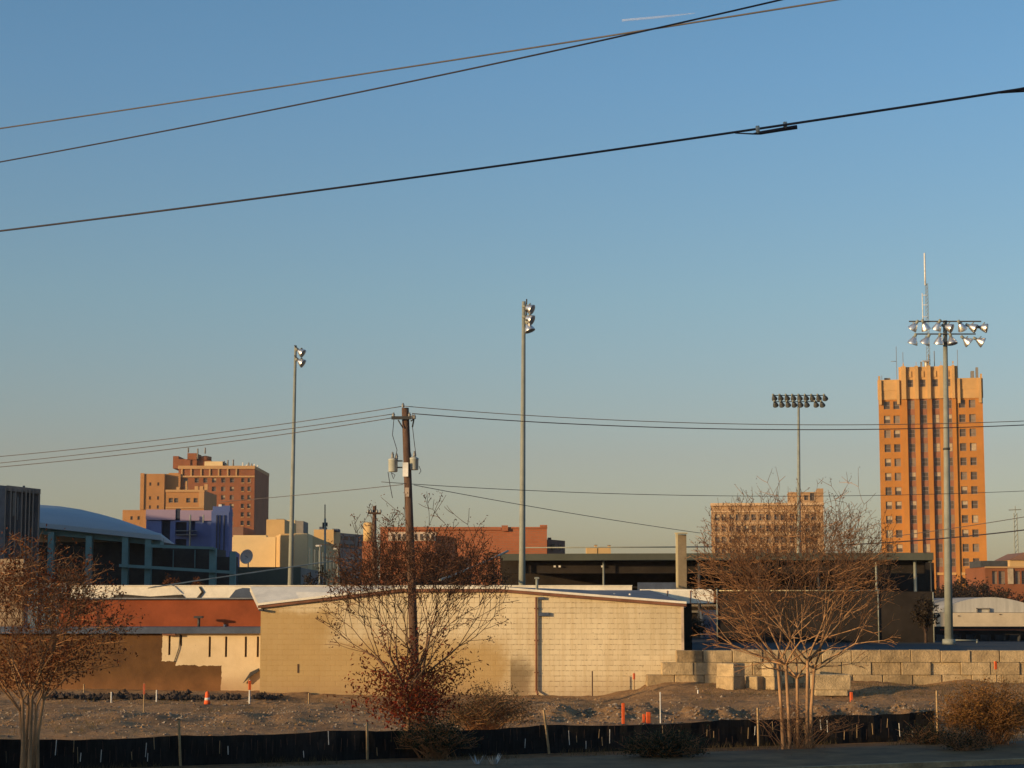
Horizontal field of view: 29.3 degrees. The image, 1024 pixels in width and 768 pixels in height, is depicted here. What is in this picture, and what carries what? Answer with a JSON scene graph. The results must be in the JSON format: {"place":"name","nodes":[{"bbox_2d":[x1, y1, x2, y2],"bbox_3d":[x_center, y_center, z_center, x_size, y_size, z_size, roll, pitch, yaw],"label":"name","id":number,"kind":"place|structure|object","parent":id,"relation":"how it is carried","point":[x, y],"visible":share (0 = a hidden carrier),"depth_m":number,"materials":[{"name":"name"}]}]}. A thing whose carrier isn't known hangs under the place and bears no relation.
{"place":"outdoors","nodes":[
{"label":"outdoors","id":0,"kind":"place"},
{"bbox_2d":[0,485,40,582],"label":"panelled building","id":1,"kind":"structure","parent":0,"point":[20,509],"depth_m":149.72,"materials":[{"name":"grey paint"}]},
{"bbox_2d":[12,493,18,519],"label":"window","id":2,"kind":"structure","parent":1,"relation":"in","point":[13,511],"depth_m":149.68,"materials":[{"name":"grey glass"}]},
{"bbox_2d":[38,505,237,594],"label":"arena building","id":3,"kind":"structure","parent":0,"point":[138,555],"depth_m":187.27,"materials":[{"name":"blue metal"}]},
{"bbox_2d":[240,549,252,566],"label":"satellite dish","id":4,"kind":"object","parent":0,"point":[246,556],"visible":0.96,"depth_m":283.84,"materials":[{"name":"grey paint"}]},
{"bbox_2d":[322,504,327,584],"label":"whip antenna","id":5,"kind":"object","parent":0,"point":[324,524],"visible":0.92,"depth_m":179.54,"materials":[{"name":"metal"}]},
{"bbox_2d":[0,0,781,162],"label":"power line","id":6,"kind":"object","parent":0,"point":[411,80],"visible":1,"depth_m":23.57,"materials":[{"name":"metal"}]},
{"bbox_2d":[0,0,837,128],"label":"power line","id":7,"kind":"object","parent":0,"point":[430,63],"visible":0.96,"depth_m":25.86,"materials":[{"name":"metal"}]},
{"bbox_2d":[0,679,1023,767],"bbox_3d":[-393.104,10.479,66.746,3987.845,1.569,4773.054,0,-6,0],"label":"ground","id":8,"kind":"structure","parent":0,"point":[642,694],"depth_m":67.35,"materials":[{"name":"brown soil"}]},
{"bbox_2d":[0,559,66,625],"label":"stone building","id":9,"kind":"structure","parent":8,"relation":"on","point":[2,610],"depth_m":87.48,"materials":[{"name":"beige stone"}]},
{"bbox_2d":[0,524,144,767],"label":"orange leaved tree","id":10,"kind":"object","parent":8,"relation":"on","point":[29,749],"visible":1,"depth_m":42.32,"materials":[{"name":"beige plant"}]},
{"bbox_2d":[0,598,260,690],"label":"cream building","id":11,"kind":"structure","parent":8,"relation":"on","point":[199,644],"depth_m":83.24,"materials":[{"name":"paint"}]},
{"bbox_2d":[48,689,283,701],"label":"soil clods","id":12,"kind":"object","parent":8,"relation":"on","point":[173,695],"visible":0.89,"depth_m":74.29,"materials":[{"name":"soil"}]},
{"bbox_2d":[162,572,180,584],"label":"tree","id":13,"kind":"object","parent":8,"relation":"on","point":[168,579],"visible":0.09,"depth_m":149.02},
{"bbox_2d":[165,481,216,509],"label":"apartment block","id":14,"kind":"structure","parent":8,"relation":"on","point":[195,499],"depth_m":639.91,"materials":[{"name":"concrete"}]},
{"bbox_2d":[146,504,239,566],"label":"blue building","id":15,"kind":"structure","parent":8,"relation":"on","point":[209,528],"depth_m":259.37,"materials":[{"name":"paint"}]},
{"bbox_2d":[162,521,169,539],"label":"window","id":16,"kind":"structure","parent":15,"relation":"in","point":[166,524],"depth_m":260.11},
{"bbox_2d":[176,539,185,545],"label":"window","id":17,"kind":"structure","parent":15,"relation":"in","point":[182,542],"depth_m":260.14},
{"bbox_2d":[176,522,186,535],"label":"window","id":18,"kind":"structure","parent":15,"relation":"in","point":[179,525],"depth_m":260.34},
{"bbox_2d":[122,448,268,534],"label":"hotel building","id":19,"kind":"structure","parent":8,"relation":"on","point":[223,480],"depth_m":729.36,"materials":[{"name":"red brick"}]},
{"bbox_2d":[203,691,211,704],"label":"traffic cone","id":20,"kind":"object","parent":8,"relation":"on","point":[207,698],"visible":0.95,"depth_m":70.38,"materials":[{"name":"orange plastic"}]},
{"bbox_2d":[232,527,275,566],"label":"stucco building","id":21,"kind":"structure","parent":8,"relation":"on","point":[262,548],"depth_m":299.11,"materials":[{"name":"paint"}]},
{"bbox_2d":[238,567,322,584],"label":"garage building","id":22,"kind":"structure","parent":8,"relation":"on","point":[276,577],"depth_m":198.78,"materials":[{"name":"grey paint"}]},
{"bbox_2d":[266,519,307,536],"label":"stair tower","id":23,"kind":"structure","parent":8,"relation":"on","point":[276,527],"depth_m":314.51,"materials":[{"name":"beige paint"}]},
{"bbox_2d":[288,345,305,584],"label":"floodlight pole","id":24,"kind":"object","parent":8,"relation":"on","point":[301,361],"visible":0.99,"depth_m":134.86,"materials":[{"name":"metal"}]},
{"bbox_2d":[275,527,339,584],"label":"brick office building","id":25,"kind":"structure","parent":8,"relation":"on","point":[306,550],"depth_m":295.81,"materials":[{"name":"beige paint"}]},
{"bbox_2d":[309,548,333,584],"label":"window","id":26,"kind":"structure","parent":25,"relation":"in","point":[309,548],"depth_m":316.87,"materials":[{"name":"grey glass"}]},
{"bbox_2d":[301,565,330,584],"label":"tree","id":27,"kind":"object","parent":8,"relation":"on","point":[310,579],"visible":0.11,"depth_m":111.53,"materials":[{"name":"brown plant"}]},
{"bbox_2d":[316,545,321,584],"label":"street lamp","id":28,"kind":"object","parent":8,"relation":"on","point":[319,560],"visible":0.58,"depth_m":149.40,"materials":[{"name":"metal"}]},
{"bbox_2d":[340,533,362,584],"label":"grey office building","id":29,"kind":"structure","parent":8,"relation":"on","point":[348,541],"depth_m":430.65,"materials":[{"name":"paint"}]},
{"bbox_2d":[72,585,631,597],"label":"flat roofed building","id":30,"kind":"structure","parent":8,"relation":"on","point":[196,591],"depth_m":96.46,"materials":[{"name":"grey paint"}]},
{"bbox_2d":[148,556,359,588],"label":"power line","id":31,"kind":"object","parent":30,"relation":"attached to","point":[244,573],"visible":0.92,"depth_m":99.38,"materials":[{"name":"metal"}]},
{"bbox_2d":[334,565,371,584],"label":"tree","id":32,"kind":"object","parent":8,"relation":"on","point":[346,577],"visible":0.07,"depth_m":115.13,"materials":[{"name":"brown plant"}]},
{"bbox_2d":[362,522,371,583],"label":"brick chimney","id":33,"kind":"object","parent":8,"relation":"on","point":[367,529],"visible":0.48,"depth_m":241.84,"materials":[{"name":"beige paint"}]},
{"bbox_2d":[368,506,381,582],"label":"utility pole","id":34,"kind":"object","parent":8,"relation":"on","point":[375,511],"visible":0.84,"depth_m":124.64,"materials":[{"name":"brown wood"}]},
{"bbox_2d":[363,549,406,584],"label":"tree","id":35,"kind":"object","parent":8,"relation":"on","point":[386,575],"visible":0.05,"depth_m":117.55,"materials":[{"name":"brown plant"}]},
{"bbox_2d":[388,403,420,696],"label":"utility pole","id":36,"kind":"object","parent":8,"relation":"on","point":[410,463],"visible":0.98,"depth_m":69.93,"materials":[{"name":"brown wood"}]},
{"bbox_2d":[2,418,390,466],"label":"power line","id":37,"kind":"object","parent":36,"relation":"attached to","point":[201,445],"visible":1,"depth_m":74.70,"materials":[{"name":"metal"}]},
{"bbox_2d":[2,414,391,462],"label":"power line","id":38,"kind":"object","parent":36,"relation":"attached to","point":[201,440],"visible":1,"depth_m":74.74,"materials":[{"name":"metal"}]},
{"bbox_2d":[0,406,400,456],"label":"power line","id":39,"kind":"object","parent":36,"relation":"attached to","point":[203,434],"visible":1,"depth_m":74.80,"materials":[{"name":"metal"}]},
{"bbox_2d":[223,484,402,501],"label":"power line","id":40,"kind":"object","parent":36,"relation":"attached to","point":[316,493],"visible":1,"depth_m":76.65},
{"bbox_2d":[415,485,697,532],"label":"power line","id":41,"kind":"object","parent":36,"relation":"attached to","point":[550,509],"visible":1,"depth_m":76.60,"materials":[{"name":"metal"}]},
{"bbox_2d":[385,482,1017,495],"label":"power line","id":42,"kind":"object","parent":36,"relation":"attached to","point":[680,495],"visible":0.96,"depth_m":75.20,"materials":[{"name":"metal"}]},
{"bbox_2d":[405,406,1019,424],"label":"power line","id":43,"kind":"object","parent":36,"relation":"attached to","point":[721,423],"visible":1,"depth_m":70.28,"materials":[{"name":"metal"}]},
{"bbox_2d":[412,413,1022,429],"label":"power line","id":44,"kind":"object","parent":36,"relation":"attached to","point":[719,428],"visible":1,"depth_m":70.25,"materials":[{"name":"metal"}]},
{"bbox_2d":[315,491,518,730],"bbox_3d":[-2.433,5.979,50.155,5.246,6.662,4.975,0,-6,0],"label":"red leaved tree","id":45,"kind":"object","parent":8,"relation":"on","point":[413,702],"visible":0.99,"depth_m":49.75,"materials":[{"name":"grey plant"}]},
{"bbox_2d":[400,552,446,584],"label":"tree","id":46,"kind":"object","parent":8,"relation":"on","point":[426,578],"visible":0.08,"depth_m":119.15,"materials":[{"name":"brown plant"}]},
{"bbox_2d":[441,556,484,584],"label":"tree","id":47,"kind":"object","parent":8,"relation":"on","point":[463,575],"visible":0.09,"depth_m":117.16,"materials":[{"name":"brown plant"}]},
{"bbox_2d":[380,525,546,584],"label":"brick warehouse","id":48,"kind":"structure","parent":8,"relation":"on","point":[505,537],"depth_m":249.30,"materials":[{"name":"red brick"}]},
{"bbox_2d":[250,577,686,696],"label":"white building","id":49,"kind":"structure","parent":8,"relation":"on","point":[559,642],"depth_m":77.35,"materials":[{"name":"brick"}]},
{"bbox_2d":[0,691,938,767],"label":"silt fence","id":50,"kind":"object","parent":8,"relation":"on","point":[179,749],"visible":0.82,"depth_m":46.15,"materials":[{"name":"black fabric"}]},
{"bbox_2d":[423,680,546,729],"bbox_3d":[-0.769,8.964,54.331,3.453,1.638,2.502,0,-6,0],"label":"shrub","id":51,"kind":"object","parent":8,"relation":"on","point":[489,713],"visible":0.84,"depth_m":54.09,"materials":[{"name":"brown twig"},{"name":"brown leaves"}]},
{"bbox_2d":[479,549,510,584],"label":"tree","id":52,"kind":"object","parent":8,"relation":"on","point":[504,578],"visible":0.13,"depth_m":115.14,"materials":[{"name":"brown plant"}]},
{"bbox_2d":[488,755,501,764],"bbox_3d":[-0.388,8.338,43.349,0.267,0.344,0.379,-4,-8,34],"label":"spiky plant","id":53,"kind":"object","parent":8,"relation":"on","point":[494,761],"visible":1,"depth_m":43.27,"materials":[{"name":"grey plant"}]},
{"bbox_2d":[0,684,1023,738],"bbox_3d":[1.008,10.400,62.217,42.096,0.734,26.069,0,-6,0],"label":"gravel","id":54,"kind":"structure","parent":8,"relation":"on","point":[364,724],"depth_m":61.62,"materials":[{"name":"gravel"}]},
{"bbox_2d":[519,299,534,584],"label":"floodlight pole","id":55,"kind":"object","parent":8,"relation":"on","point":[527,323],"visible":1,"depth_m":107.94,"materials":[{"name":"metal"}]},
{"bbox_2d":[547,538,564,553],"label":"brick annex","id":56,"kind":"object","parent":8,"relation":"on","point":[555,543],"visible":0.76,"depth_m":254.96,"materials":[{"name":"grey brick"}]},
{"bbox_2d":[621,703,625,724],"bbox_3d":[3.323,9.881,58.556,0.144,0.693,0.108,1,-7,-11],"label":"marker post","id":57,"kind":"object","parent":8,"relation":"on","point":[623,713],"visible":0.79,"depth_m":58.54,"materials":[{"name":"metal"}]},
{"bbox_2d":[646,712,651,723],"bbox_3d":[4.041,9.923,58.054,0.192,0.411,0.144,1,-7,-11],"label":"marker post","id":58,"kind":"object","parent":8,"relation":"on","point":[648,717],"visible":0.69,"depth_m":58.03,"materials":[{"name":"plastic"}]},
{"bbox_2d":[612,718,719,758],"bbox_3d":[3.612,8.290,45.620,2.506,1.026,1.735,-1,-7,12],"label":"shrub","id":59,"kind":"object","parent":8,"relation":"on","point":[664,744],"visible":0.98,"depth_m":45.34,"materials":[{"name":"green plant"}]},
{"bbox_2d":[640,589,714,649],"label":"white fascia shed","id":60,"kind":"structure","parent":8,"relation":"on","point":[687,595],"depth_m":91.55,"materials":[{"name":"metal"}]},
{"bbox_2d":[692,613,709,636],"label":"tree","id":61,"kind":"object","parent":8,"relation":"on","point":[696,628],"visible":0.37,"depth_m":108.80,"materials":[{"name":"green plant"}]},
{"bbox_2d":[716,676,744,689],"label":"concrete block","id":62,"kind":"object","parent":8,"relation":"on","point":[729,683],"depth_m":74.11,"materials":[{"name":"concrete"}]},
{"bbox_2d":[717,663,744,676],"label":"concrete block","id":63,"kind":"object","parent":62,"relation":"on","point":[726,669],"depth_m":74.17,"materials":[{"name":"concrete"}]},
{"bbox_2d":[746,676,763,689],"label":"concrete block","id":64,"kind":"object","parent":8,"relation":"on","point":[755,682],"depth_m":74.21,"materials":[{"name":"concrete"}]},
{"bbox_2d":[710,488,823,552],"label":"office building","id":65,"kind":"structure","parent":8,"relation":"on","point":[809,498],"depth_m":599.50,"materials":[{"name":"beige stone"}]},
{"bbox_2d":[763,676,781,689],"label":"concrete block","id":66,"kind":"object","parent":8,"relation":"on","point":[770,682],"depth_m":74.16,"materials":[{"name":"concrete"}]},
{"bbox_2d":[762,663,781,676],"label":"concrete block","id":67,"kind":"object","parent":66,"relation":"on","point":[768,672],"depth_m":74.22,"materials":[{"name":"concrete"}]},
{"bbox_2d":[685,466,917,748],"bbox_3d":[7.071,5.615,48.957,5.466,7.115,5.420,3,-7,-25],"label":"bare tree","id":68,"kind":"object","parent":8,"relation":"on","point":[778,661],"visible":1,"depth_m":48.60,"materials":[{"name":"beige plant"}]},
{"bbox_2d":[810,674,850,695],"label":"concrete block","id":69,"kind":"object","parent":8,"relation":"on","point":[832,684],"depth_m":72.24,"materials":[{"name":"concrete"}]},
{"bbox_2d":[646,649,1023,685],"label":"block wall","id":70,"kind":"structure","parent":8,"relation":"on","point":[921,667],"depth_m":76.25,"materials":[{"name":"concrete"}]},
{"bbox_2d":[776,758,1023,767],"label":"kerb","id":71,"kind":"structure","parent":8,"relation":"on","point":[964,763],"depth_m":43.55,"materials":[{"name":"concrete"}]},
{"bbox_2d":[910,593,941,642],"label":"tree","id":72,"kind":"object","parent":8,"relation":"on","point":[925,620],"visible":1,"depth_m":111.05,"materials":[{"name":"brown plant"}]},
{"bbox_2d":[895,716,956,744],"bbox_3d":[10.543,8.889,49.770,1.680,0.886,1.279,0,-6,0],"label":"shrub","id":73,"kind":"object","parent":8,"relation":"on","point":[922,734],"visible":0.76,"depth_m":49.62,"materials":[{"name":"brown plant"}]},
{"bbox_2d":[877,350,986,594],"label":"office tower","id":74,"kind":"structure","parent":8,"relation":"on","point":[911,461],"depth_m":482.75,"materials":[{"name":"orange brick"}]},
{"bbox_2d":[920,400,926,408],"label":"window","id":75,"kind":"structure","parent":74,"relation":"in","point":[923,404],"depth_m":485.18,"materials":[{"name":"grey glass"}]},
{"bbox_2d":[921,443,927,451],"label":"window","id":76,"kind":"structure","parent":74,"relation":"in","point":[924,447],"depth_m":484.00,"materials":[{"name":"grey glass"}]},
{"bbox_2d":[920,253,934,366],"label":"lattice mast","id":77,"kind":"object","parent":74,"relation":"on","point":[926,288],"visible":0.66,"depth_m":495.43,"materials":[{"name":"metal"}]},
{"bbox_2d":[935,581,962,597],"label":"tree","id":78,"kind":"object","parent":8,"relation":"on","point":[940,594],"visible":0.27,"depth_m":247.84,"materials":[{"name":"brown plant"}]},
{"bbox_2d":[952,574,979,597],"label":"tree","id":79,"kind":"object","parent":8,"relation":"on","point":[965,592],"visible":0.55,"depth_m":297.93,"materials":[{"name":"brown plant"}]},
{"bbox_2d":[929,719,1003,750],"bbox_3d":[10.933,8.587,47.629,1.750,0.885,1.514,3,-7,-21],"label":"shrub","id":80,"kind":"object","parent":8,"relation":"on","point":[952,739],"visible":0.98,"depth_m":47.45,"materials":[{"name":"brown plant"}]},
{"bbox_2d":[918,672,1023,744],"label":"shrub","id":81,"kind":"object","parent":8,"relation":"on","point":[999,717],"visible":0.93,"depth_m":49.57,"materials":[{"name":"brown plant"}]},
{"bbox_2d":[971,577,993,597],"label":"tree","id":82,"kind":"object","parent":8,"relation":"on","point":[985,590],"visible":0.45,"depth_m":288.16,"materials":[{"name":"brown plant"}]},
{"bbox_2d":[965,561,1023,601],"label":"brick shop","id":83,"kind":"structure","parent":8,"relation":"on","point":[1003,574],"depth_m":318.65,"materials":[{"name":"brick"}]},
{"bbox_2d":[992,571,996,583],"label":"window","id":84,"kind":"structure","parent":83,"relation":"in","point":[994,573],"depth_m":318.81,"materials":[{"name":"grey glass"}]},
{"bbox_2d":[999,571,1004,583],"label":"window","id":85,"kind":"structure","parent":83,"relation":"in","point":[1001,573],"depth_m":318.81,"materials":[{"name":"grey glass"}]},
{"bbox_2d":[1015,571,1019,583],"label":"window","id":86,"kind":"structure","parent":83,"relation":"in","point":[1017,573],"depth_m":318.81,"materials":[{"name":"grey glass"}]},
{"bbox_2d":[989,586,1023,602],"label":"tree","id":87,"kind":"object","parent":8,"relation":"on","point":[997,595],"visible":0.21,"depth_m":227.73,"materials":[{"name":"brown plant"}]},
{"bbox_2d":[1010,506,1020,552],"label":"radio mast","id":88,"kind":"object","parent":8,"relation":"on","point":[1015,509],"visible":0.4,"depth_m":419.05,"materials":[{"name":"metal"}]},
{"bbox_2d":[0,87,1023,231],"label":"power line","id":89,"kind":"object","parent":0,"point":[786,126],"visible":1,"depth_m":22.24,"materials":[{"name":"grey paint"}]},
{"bbox_2d":[0,0,1023,580],"label":"sky","id":90,"kind":"structure","parent":0,"point":[702,280],"materials":[{"name":"blue"}]},
{"bbox_2d":[140,738,1023,767],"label":"verge","id":91,"kind":"structure","parent":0,"point":[487,757],"depth_m":46.48,"materials":[{"name":"soil"}]},
{"bbox_2d":[386,706,487,759],"bbox_3d":[-1.827,8.246,46.188,2.203,1.238,2.071,4,-7,-28],"label":"shrub","id":92,"kind":"object","parent":91,"relation":"on","point":[439,738],"visible":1,"depth_m":45.99,"materials":[{"name":"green plant"}]},
{"bbox_2d":[744,686,869,748],"bbox_3d":[7.299,8.267,48.307,2.657,1.672,1.991,3,-7,-24],"label":"shrub","id":93,"kind":"object","parent":91,"relation":"on","point":[794,736],"visible":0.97,"depth_m":48.16,"materials":[{"name":"brown plant"}]},
{"bbox_2d":[586,545,596,553],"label":"building","id":94,"kind":"structure","parent":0,"point":[591,550],"depth_m":299.04,"materials":[{"name":"beige paint"}]},
{"bbox_2d":[597,545,610,553],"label":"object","id":95,"kind":"object","parent":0,"point":[603,550],"visible":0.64,"depth_m":299.04,"materials":[{"name":"beige paint"}]},
{"bbox_2d":[525,546,711,547],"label":"handrail pipe","id":96,"kind":"object","parent":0,"point":[624,547],"visible":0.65,"depth_m":126.58,"materials":[{"name":"metal"}]},
{"bbox_2d":[254,741,1023,767],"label":"pavement","id":97,"kind":"structure","parent":0,"point":[774,758],"depth_m":44.68,"materials":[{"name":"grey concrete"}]},
{"bbox_2d":[692,633,1023,649],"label":"parking lot","id":98,"kind":"structure","parent":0,"point":[698,643],"depth_m":104.22,"materials":[{"name":"asphalt"}]},
{"bbox_2d":[675,533,687,588],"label":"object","id":99,"kind":"object","parent":98,"relation":"on","point":[681,568],"visible":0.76,"depth_m":120.18,"materials":[{"name":"beige paint"}]},
{"bbox_2d":[500,553,934,637],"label":"grandstand canopy","id":100,"kind":"object","parent":98,"relation":"on","point":[637,571],"visible":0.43,"depth_m":130.67,"materials":[{"name":"grey metal"}]},
{"bbox_2d":[772,394,827,552],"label":"floodlight pole","id":101,"kind":"object","parent":98,"relation":"on","point":[799,404],"visible":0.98,"depth_m":165.56,"materials":[{"name":"metal"}]},
{"bbox_2d":[716,589,934,641],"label":"windscreen fence","id":102,"kind":"object","parent":98,"relation":"on","point":[906,627],"visible":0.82,"depth_m":113.18,"materials":[{"name":"black fabric"}]},
{"bbox_2d":[908,319,987,644],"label":"floodlight pole","id":103,"kind":"object","parent":98,"relation":"on","point":[948,599],"visible":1,"depth_m":108.33,"materials":[{"name":"metal"}]},
{"bbox_2d":[934,597,1023,625],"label":"tent hall","id":104,"kind":"structure","parent":98,"relation":"on","point":[984,611],"depth_m":124.66,"materials":[{"name":"grey fabric"}]},
{"bbox_2d":[838,529,1023,545],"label":"power line","id":105,"kind":"object","parent":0,"point":[946,538],"visible":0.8,"depth_m":88.80,"materials":[{"name":"metal"}]},
{"bbox_2d":[892,517,1022,536],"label":"power line","id":106,"kind":"object","parent":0,"point":[958,527],"visible":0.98,"depth_m":89.19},
{"bbox_2d":[935,626,1023,640],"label":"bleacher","id":107,"kind":"object","parent":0,"point":[997,633],"visible":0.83,"depth_m":118.58,"materials":[{"name":"metal"}]},
{"bbox_2d":[940,764,1023,767],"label":"road","id":108,"kind":"structure","parent":0,"point":[1008,766],"depth_m":43.87,"materials":[{"name":"asphalt"}]},
{"bbox_2d":[994,552,1023,565],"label":"gabled house","id":109,"kind":"structure","parent":0,"point":[1015,559],"depth_m":398.47,"materials":[{"name":"beige paint"}]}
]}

